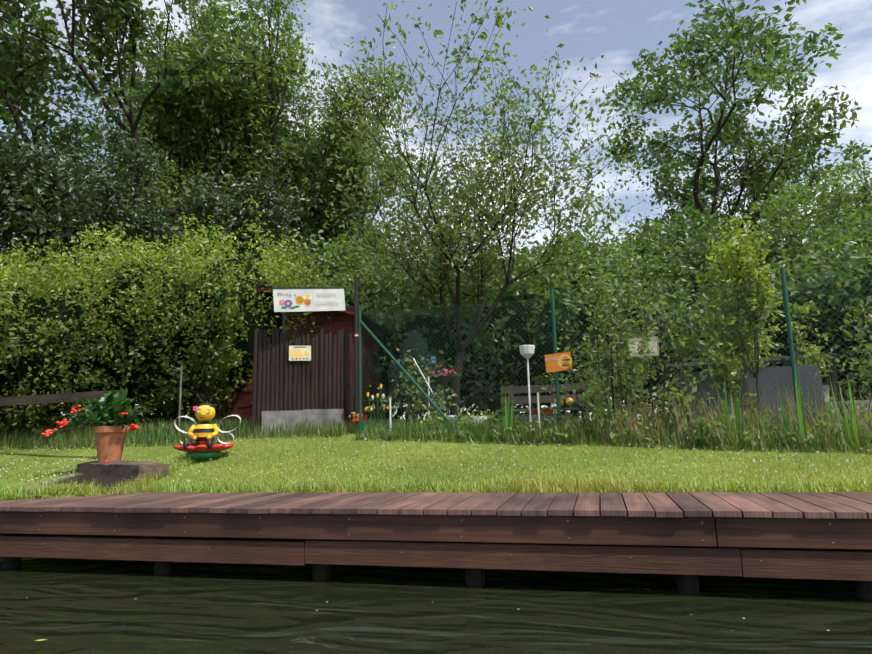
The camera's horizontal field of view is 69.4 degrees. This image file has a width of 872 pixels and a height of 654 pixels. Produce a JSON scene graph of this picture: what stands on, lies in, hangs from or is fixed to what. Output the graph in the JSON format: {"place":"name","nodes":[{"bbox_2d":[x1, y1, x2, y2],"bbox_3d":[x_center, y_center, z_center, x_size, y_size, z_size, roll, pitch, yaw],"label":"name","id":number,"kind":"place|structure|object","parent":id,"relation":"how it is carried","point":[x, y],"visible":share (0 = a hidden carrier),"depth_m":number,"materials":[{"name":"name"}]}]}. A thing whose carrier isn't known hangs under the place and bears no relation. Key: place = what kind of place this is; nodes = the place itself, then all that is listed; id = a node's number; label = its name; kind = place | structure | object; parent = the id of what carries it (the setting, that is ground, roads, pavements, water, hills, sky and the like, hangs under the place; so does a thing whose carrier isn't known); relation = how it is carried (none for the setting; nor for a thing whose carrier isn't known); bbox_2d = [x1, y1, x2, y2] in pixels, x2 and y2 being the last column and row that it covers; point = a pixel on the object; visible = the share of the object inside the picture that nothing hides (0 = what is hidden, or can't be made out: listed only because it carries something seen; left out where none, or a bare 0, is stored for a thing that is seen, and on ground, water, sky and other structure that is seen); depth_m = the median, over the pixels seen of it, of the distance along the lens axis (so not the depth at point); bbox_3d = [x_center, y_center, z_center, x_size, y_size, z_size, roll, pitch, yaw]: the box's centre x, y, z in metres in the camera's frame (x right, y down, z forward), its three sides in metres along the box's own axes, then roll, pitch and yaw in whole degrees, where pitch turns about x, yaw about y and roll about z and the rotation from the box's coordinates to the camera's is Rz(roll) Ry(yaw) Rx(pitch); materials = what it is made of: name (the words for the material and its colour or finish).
{"place":"outdoors","nodes":[
{"label":"outdoors","id":0,"kind":"place"},
{"bbox_2d":[0,416,409,449],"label":"rough grass","id":1,"kind":"structure","parent":0,"point":[162,429],"depth_m":9.06,"materials":[{"name":"green plant"}]},
{"bbox_2d":[0,558,871,653],"bbox_3d":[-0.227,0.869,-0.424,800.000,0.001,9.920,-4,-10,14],"label":"canal water","id":2,"kind":"structure","parent":0,"point":[81,606],"depth_m":3.23,"materials":[{"name":"green liquid"}]},
{"bbox_2d":[0,431,871,561],"bbox_3d":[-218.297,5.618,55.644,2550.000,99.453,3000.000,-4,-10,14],"label":"ground","id":3,"kind":"structure","parent":0,"point":[104,480],"depth_m":5.87,"materials":[{"name":"green plant"}]},
{"bbox_2d":[18,473,76,492],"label":"path kerb","id":4,"kind":"structure","parent":3,"relation":"on","point":[53,480],"depth_m":5.98,"materials":[{"name":"concrete"}]},
{"bbox_2d":[0,390,122,425],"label":"path railing","id":5,"kind":"object","parent":3,"relation":"on","point":[42,399],"visible":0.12,"depth_m":8.53,"materials":[{"name":"brown wood"}]},
{"bbox_2d":[0,125,130,270],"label":"tree","id":6,"kind":"object","parent":3,"relation":"on","point":[8,149],"visible":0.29,"depth_m":13.21,"materials":[{"name":"green plant"}]},
{"bbox_2d":[0,217,152,421],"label":"shrub","id":7,"kind":"object","parent":3,"relation":"on","point":[52,246],"visible":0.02,"depth_m":12.86,"materials":[{"name":"green plant"}]},
{"bbox_2d":[0,123,223,278],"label":"tree","id":8,"kind":"object","parent":3,"relation":"on","point":[98,210],"visible":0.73,"depth_m":13.40,"materials":[{"name":"green plant"}]},
{"bbox_2d":[76,460,168,482],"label":"stone slab","id":9,"kind":"structure","parent":3,"relation":"on","point":[128,469],"depth_m":6.12,"materials":[{"name":"grey stone"}]},
{"bbox_2d":[41,387,141,462],"bbox_3d":[-3.437,1.058,6.603,0.869,0.839,0.895,-4,-10,14],"label":"geranium pot","id":10,"kind":"object","parent":9,"relation":"on","point":[108,409],"visible":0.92,"depth_m":6.49,"materials":[{"name":"ceramic"}]},
{"bbox_2d":[20,235,243,424],"bbox_3d":[-5.840,0.251,12.703,5.487,4.483,6.190,-4,-10,14],"label":"shrub","id":11,"kind":"object","parent":3,"relation":"on","point":[120,363],"visible":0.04,"depth_m":10.35,"materials":[{"name":"green plant"}]},
{"bbox_2d":[33,1,290,410],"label":"tree","id":12,"kind":"object","parent":3,"relation":"on","point":[169,130],"visible":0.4,"depth_m":27.77,"materials":[{"name":"green plant"}]},
{"bbox_2d":[0,0,331,416],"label":"tree","id":13,"kind":"object","parent":3,"relation":"on","point":[23,76],"visible":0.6,"depth_m":24.05,"materials":[{"name":"green plant"}]},
{"bbox_2d":[0,193,349,439],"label":"hedge","id":14,"kind":"object","parent":3,"relation":"on","point":[44,340],"visible":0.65,"depth_m":9.96,"materials":[{"name":"green plant"}]},
{"bbox_2d":[55,171,342,286],"bbox_3d":[-6.235,-0.767,16.323,7.797,6.707,6.332,-9,-12,40],"label":"tree","id":15,"kind":"object","parent":3,"relation":"on","point":[211,205],"visible":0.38,"depth_m":16.33,"materials":[{"name":"green plant"}]},
{"bbox_2d":[163,249,247,406],"bbox_3d":[-3.626,0.266,9.920,1.276,2.970,1.583,0,-9,-9],"label":"hedge tree","id":16,"kind":"object","parent":3,"relation":"on","point":[198,358],"visible":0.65,"depth_m":9.91,"materials":[{"name":"green plant"}]},
{"bbox_2d":[173,394,240,460],"bbox_3d":[-2.594,1.113,6.992,0.700,0.732,0.640,-4,-10,14],"label":"bee statue","id":17,"kind":"object","parent":3,"relation":"on","point":[205,433],"visible":0.98,"depth_m":6.88,"materials":[{"name":"yellow plastic"}]},
{"bbox_2d":[172,247,305,268],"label":"bush","id":18,"kind":"object","parent":3,"relation":"on","point":[261,257],"depth_m":21.99,"materials":[{"name":"green plant"}]},
{"bbox_2d":[143,0,363,262],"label":"tree","id":19,"kind":"object","parent":3,"relation":"on","point":[255,134],"visible":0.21,"depth_m":29.10,"materials":[{"name":"green plant"}]},
{"bbox_2d":[183,233,340,417],"bbox_3d":[-4.780,0.122,15.503,5.793,5.459,6.292,-4,-10,14],"label":"shrub","id":20,"kind":"object","parent":3,"relation":"on","point":[260,258],"depth_m":16.33,"materials":[{"name":"green plant"}]},
{"bbox_2d":[177,283,390,423],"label":"shed","id":21,"kind":"structure","parent":3,"relation":"on","point":[342,320],"depth_m":10.65,"materials":[{"name":"brown wood"}]},
{"bbox_2d":[251,328,352,433],"bbox_3d":[-1.847,0.740,8.778,1.377,1.460,0.120,0,-9,-11],"label":"wooden fence","id":22,"kind":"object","parent":3,"relation":"on","point":[299,353],"depth_m":8.75,"materials":[{"name":"brown wood"}]},
{"bbox_2d":[272,277,358,430],"bbox_3d":[-1.706,0.519,8.626,1.175,2.480,0.624,-4,-10,14],"label":"pole and garden sign","id":23,"kind":"object","parent":3,"relation":"on","point":[296,299],"visible":1,"depth_m":8.78,"materials":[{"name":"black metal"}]},
{"bbox_2d":[265,56,412,262],"bbox_3d":[-4.972,-4.273,30.966,7.293,17.919,11.271,7,-13,-43],"label":"tree","id":24,"kind":"object","parent":3,"relation":"on","point":[336,154],"visible":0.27,"depth_m":29.24,"materials":[{"name":"green plant"}]},
{"bbox_2d":[243,240,435,316],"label":"bush","id":25,"kind":"object","parent":3,"relation":"on","point":[356,263],"visible":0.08,"depth_m":15.98,"materials":[{"name":"green plant"}]},
{"bbox_2d":[279,245,415,284],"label":"bush","id":26,"kind":"object","parent":3,"relation":"on","point":[352,271],"depth_m":19.01,"materials":[{"name":"green plant"}]},
{"bbox_2d":[265,199,454,418],"bbox_3d":[-2.313,-0.291,16.547,5.660,6.630,6.149,-6,-11,28],"label":"shrub","id":27,"kind":"object","parent":3,"relation":"on","point":[341,274],"visible":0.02,"depth_m":15.49,"materials":[{"name":"green plant"}]},
{"bbox_2d":[376,329,450,418],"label":"blue conifer","id":28,"kind":"object","parent":3,"relation":"on","point":[418,342],"visible":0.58,"depth_m":11.10,"materials":[{"name":"green plant"}]},
{"bbox_2d":[0,435,869,488],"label":"clover heads","id":29,"kind":"object","parent":3,"relation":"on","point":[754,461],"visible":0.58,"depth_m":5.94,"materials":[{"name":"white plant"}]},
{"bbox_2d":[0,492,871,599],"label":"dock","id":30,"kind":"object","parent":3,"relation":"on","point":[483,526],"visible":0.94,"depth_m":3.79,"materials":[{"name":"brown wood"}]},
{"bbox_2d":[0,453,871,499],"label":"edge grass","id":31,"kind":"structure","parent":3,"relation":"on","point":[512,486],"depth_m":4.85,"materials":[{"name":"green plant"}]},
{"bbox_2d":[398,244,484,418],"bbox_3d":[0.464,0.268,21.411,6.061,6.193,7.342,-7,-11,29],"label":"bush","id":32,"kind":"object","parent":3,"relation":"on","point":[445,279],"visible":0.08,"depth_m":19.67,"materials":[{"name":"green plant"}]},
{"bbox_2d":[345,244,560,420],"bbox_3d":[0.174,0.338,14.121,6.166,4.556,6.172,-4,-10,14],"label":"shrub","id":33,"kind":"object","parent":3,"relation":"on","point":[426,332],"visible":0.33,"depth_m":12.63,"materials":[{"name":"green plant"}]},
{"bbox_2d":[270,0,663,416],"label":"apple tree","id":34,"kind":"object","parent":3,"relation":"on","point":[450,246],"visible":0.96,"depth_m":10.62,"materials":[{"name":"green plant"}]},
{"bbox_2d":[352,417,596,444],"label":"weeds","id":35,"kind":"object","parent":3,"relation":"on","point":[372,433],"visible":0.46,"depth_m":7.18,"materials":[{"name":"green plant"}]},
{"bbox_2d":[447,250,560,414],"bbox_3d":[1.551,0.217,17.068,5.065,4.982,5.508,-4,-10,12],"label":"bush","id":36,"kind":"object","parent":3,"relation":"on","point":[532,261],"depth_m":16.04,"materials":[{"name":"green plant"}]},
{"bbox_2d":[178,314,871,435],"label":"garden props","id":37,"kind":"object","parent":3,"relation":"on","point":[527,352],"visible":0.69,"depth_m":7.04,"materials":[{"name":"white paint"}]},
{"bbox_2d":[496,383,606,423],"bbox_3d":[1.796,1.238,9.728,1.680,0.764,0.504,-4,-10,17],"label":"garden bench","id":38,"kind":"object","parent":3,"relation":"on","point":[523,399],"visible":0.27,"depth_m":9.95,"materials":[{"name":"brown wood"}]},
{"bbox_2d":[412,226,692,422],"bbox_3d":[2.529,-0.048,13.979,6.435,5.215,5.825,-4,-10,14],"label":"shrub","id":39,"kind":"object","parent":3,"relation":"on","point":[561,290],"visible":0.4,"depth_m":12.76,"materials":[{"name":"green plant"}]},
{"bbox_2d":[514,228,676,421],"bbox_3d":[4.713,-0.135,21.088,8.977,6.985,7.677,-5,-10,20],"label":"tree","id":40,"kind":"object","parent":3,"relation":"on","point":[548,241],"visible":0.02,"depth_m":21.47,"materials":[{"name":"green plant"}]},
{"bbox_2d":[358,268,871,442],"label":"chain link fence","id":41,"kind":"object","parent":3,"relation":"on","point":[785,294],"visible":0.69,"depth_m":6.75,"materials":[{"name":"green metal"}]},
{"bbox_2d":[545,337,658,372],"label":"signs","id":42,"kind":"object","parent":41,"relation":"attached to","point":[556,362],"visible":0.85,"depth_m":6.94,"materials":[{"name":"orange plastic"}]},
{"bbox_2d":[576,277,657,412],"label":"bush","id":43,"kind":"object","parent":3,"relation":"on","point":[600,323],"visible":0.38,"depth_m":8.94,"materials":[{"name":"green plant"}]},
{"bbox_2d":[369,284,871,442],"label":"shrub","id":44,"kind":"object","parent":3,"relation":"on","point":[617,380],"visible":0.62,"depth_m":6.62,"materials":[{"name":"green plant"}]},
{"bbox_2d":[373,405,871,452],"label":"weed leaf clumps","id":45,"kind":"object","parent":3,"relation":"on","point":[702,428],"visible":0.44,"depth_m":6.30,"materials":[{"name":"green plant"}]},
{"bbox_2d":[545,234,701,423],"bbox_3d":[4.696,0.203,17.243,5.109,5.162,5.620,7,-12,-41],"label":"tree","id":46,"kind":"object","parent":3,"relation":"on","point":[641,275],"visible":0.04,"depth_m":16.05,"materials":[{"name":"green plant"}]},
{"bbox_2d":[381,416,871,453],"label":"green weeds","id":47,"kind":"object","parent":3,"relation":"on","point":[761,439],"visible":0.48,"depth_m":6.20,"materials":[{"name":"green plant"}]},
{"bbox_2d":[552,221,734,420],"bbox_3d":[5.215,0.039,15.473,6.856,5.472,4.903,1,-10,-13],"label":"tree","id":48,"kind":"object","parent":3,"relation":"on","point":[677,257],"visible":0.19,"depth_m":15.02,"materials":[{"name":"green plant"}]},
{"bbox_2d":[501,370,865,449],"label":"iris clumps","id":49,"kind":"object","parent":3,"relation":"on","point":[800,415],"visible":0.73,"depth_m":5.66,"materials":[{"name":"green plant"}]},
{"bbox_2d":[610,201,806,291],"bbox_3d":[9.299,-0.371,20.062,7.741,7.260,5.541,6,-12,-37],"label":"tree","id":50,"kind":"object","parent":3,"relation":"on","point":[658,235],"visible":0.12,"depth_m":19.01,"materials":[{"name":"green plant"}]},
{"bbox_2d":[612,243,842,421],"bbox_3d":[7.093,0.336,14.020,6.705,4.494,5.481,-4,-10,14],"label":"shrub","id":51,"kind":"object","parent":3,"relation":"on","point":[683,307],"visible":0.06,"depth_m":13.32,"materials":[{"name":"green plant"}]},
{"bbox_2d":[593,378,871,451],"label":"dry weeds","id":52,"kind":"object","parent":3,"relation":"on","point":[644,422],"visible":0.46,"depth_m":6.02,"materials":[{"name":"green plant"}]},
{"bbox_2d":[594,0,871,237],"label":"tree","id":53,"kind":"object","parent":3,"relation":"on","point":[757,178],"visible":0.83,"depth_m":30.32,"materials":[{"name":"green plant"}]},
{"bbox_2d":[665,213,831,428],"bbox_3d":[3.592,0.013,7.112,1.828,2.745,1.090,3,-10,-25],"label":"young tree","id":54,"kind":"object","parent":3,"relation":"on","point":[744,257],"visible":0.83,"depth_m":6.92,"materials":[{"name":"green plant"}]},
{"bbox_2d":[654,211,871,400],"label":"shrub","id":55,"kind":"object","parent":3,"relation":"on","point":[855,260],"visible":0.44,"depth_m":10.42,"materials":[{"name":"green plant"}]},
{"bbox_2d":[670,212,871,299],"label":"tree","id":56,"kind":"object","parent":3,"relation":"on","point":[778,235],"visible":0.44,"depth_m":14.59,"materials":[{"name":"green plant"}]},
{"bbox_2d":[739,171,871,281],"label":"tree","id":57,"kind":"object","parent":3,"relation":"on","point":[787,202],"visible":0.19,"depth_m":17.49,"materials":[{"name":"green plant"}]},
{"bbox_2d":[785,157,871,241],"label":"tree","id":58,"kind":"object","parent":3,"relation":"on","point":[864,189],"visible":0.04,"depth_m":22.04,"materials":[{"name":"green plant"}]},
{"bbox_2d":[796,206,871,287],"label":"tree","id":59,"kind":"object","parent":3,"relation":"on","point":[860,216],"depth_m":15.17,"materials":[{"name":"green plant"}]},
{"bbox_2d":[838,189,871,225],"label":"tree","id":60,"kind":"object","parent":3,"relation":"on","point":[850,209],"visible":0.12,"depth_m":16.66,"materials":[{"name":"green plant"}]},
{"bbox_2d":[0,0,871,422],"label":"sky","id":61,"kind":"structure","parent":0,"point":[617,30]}
]}

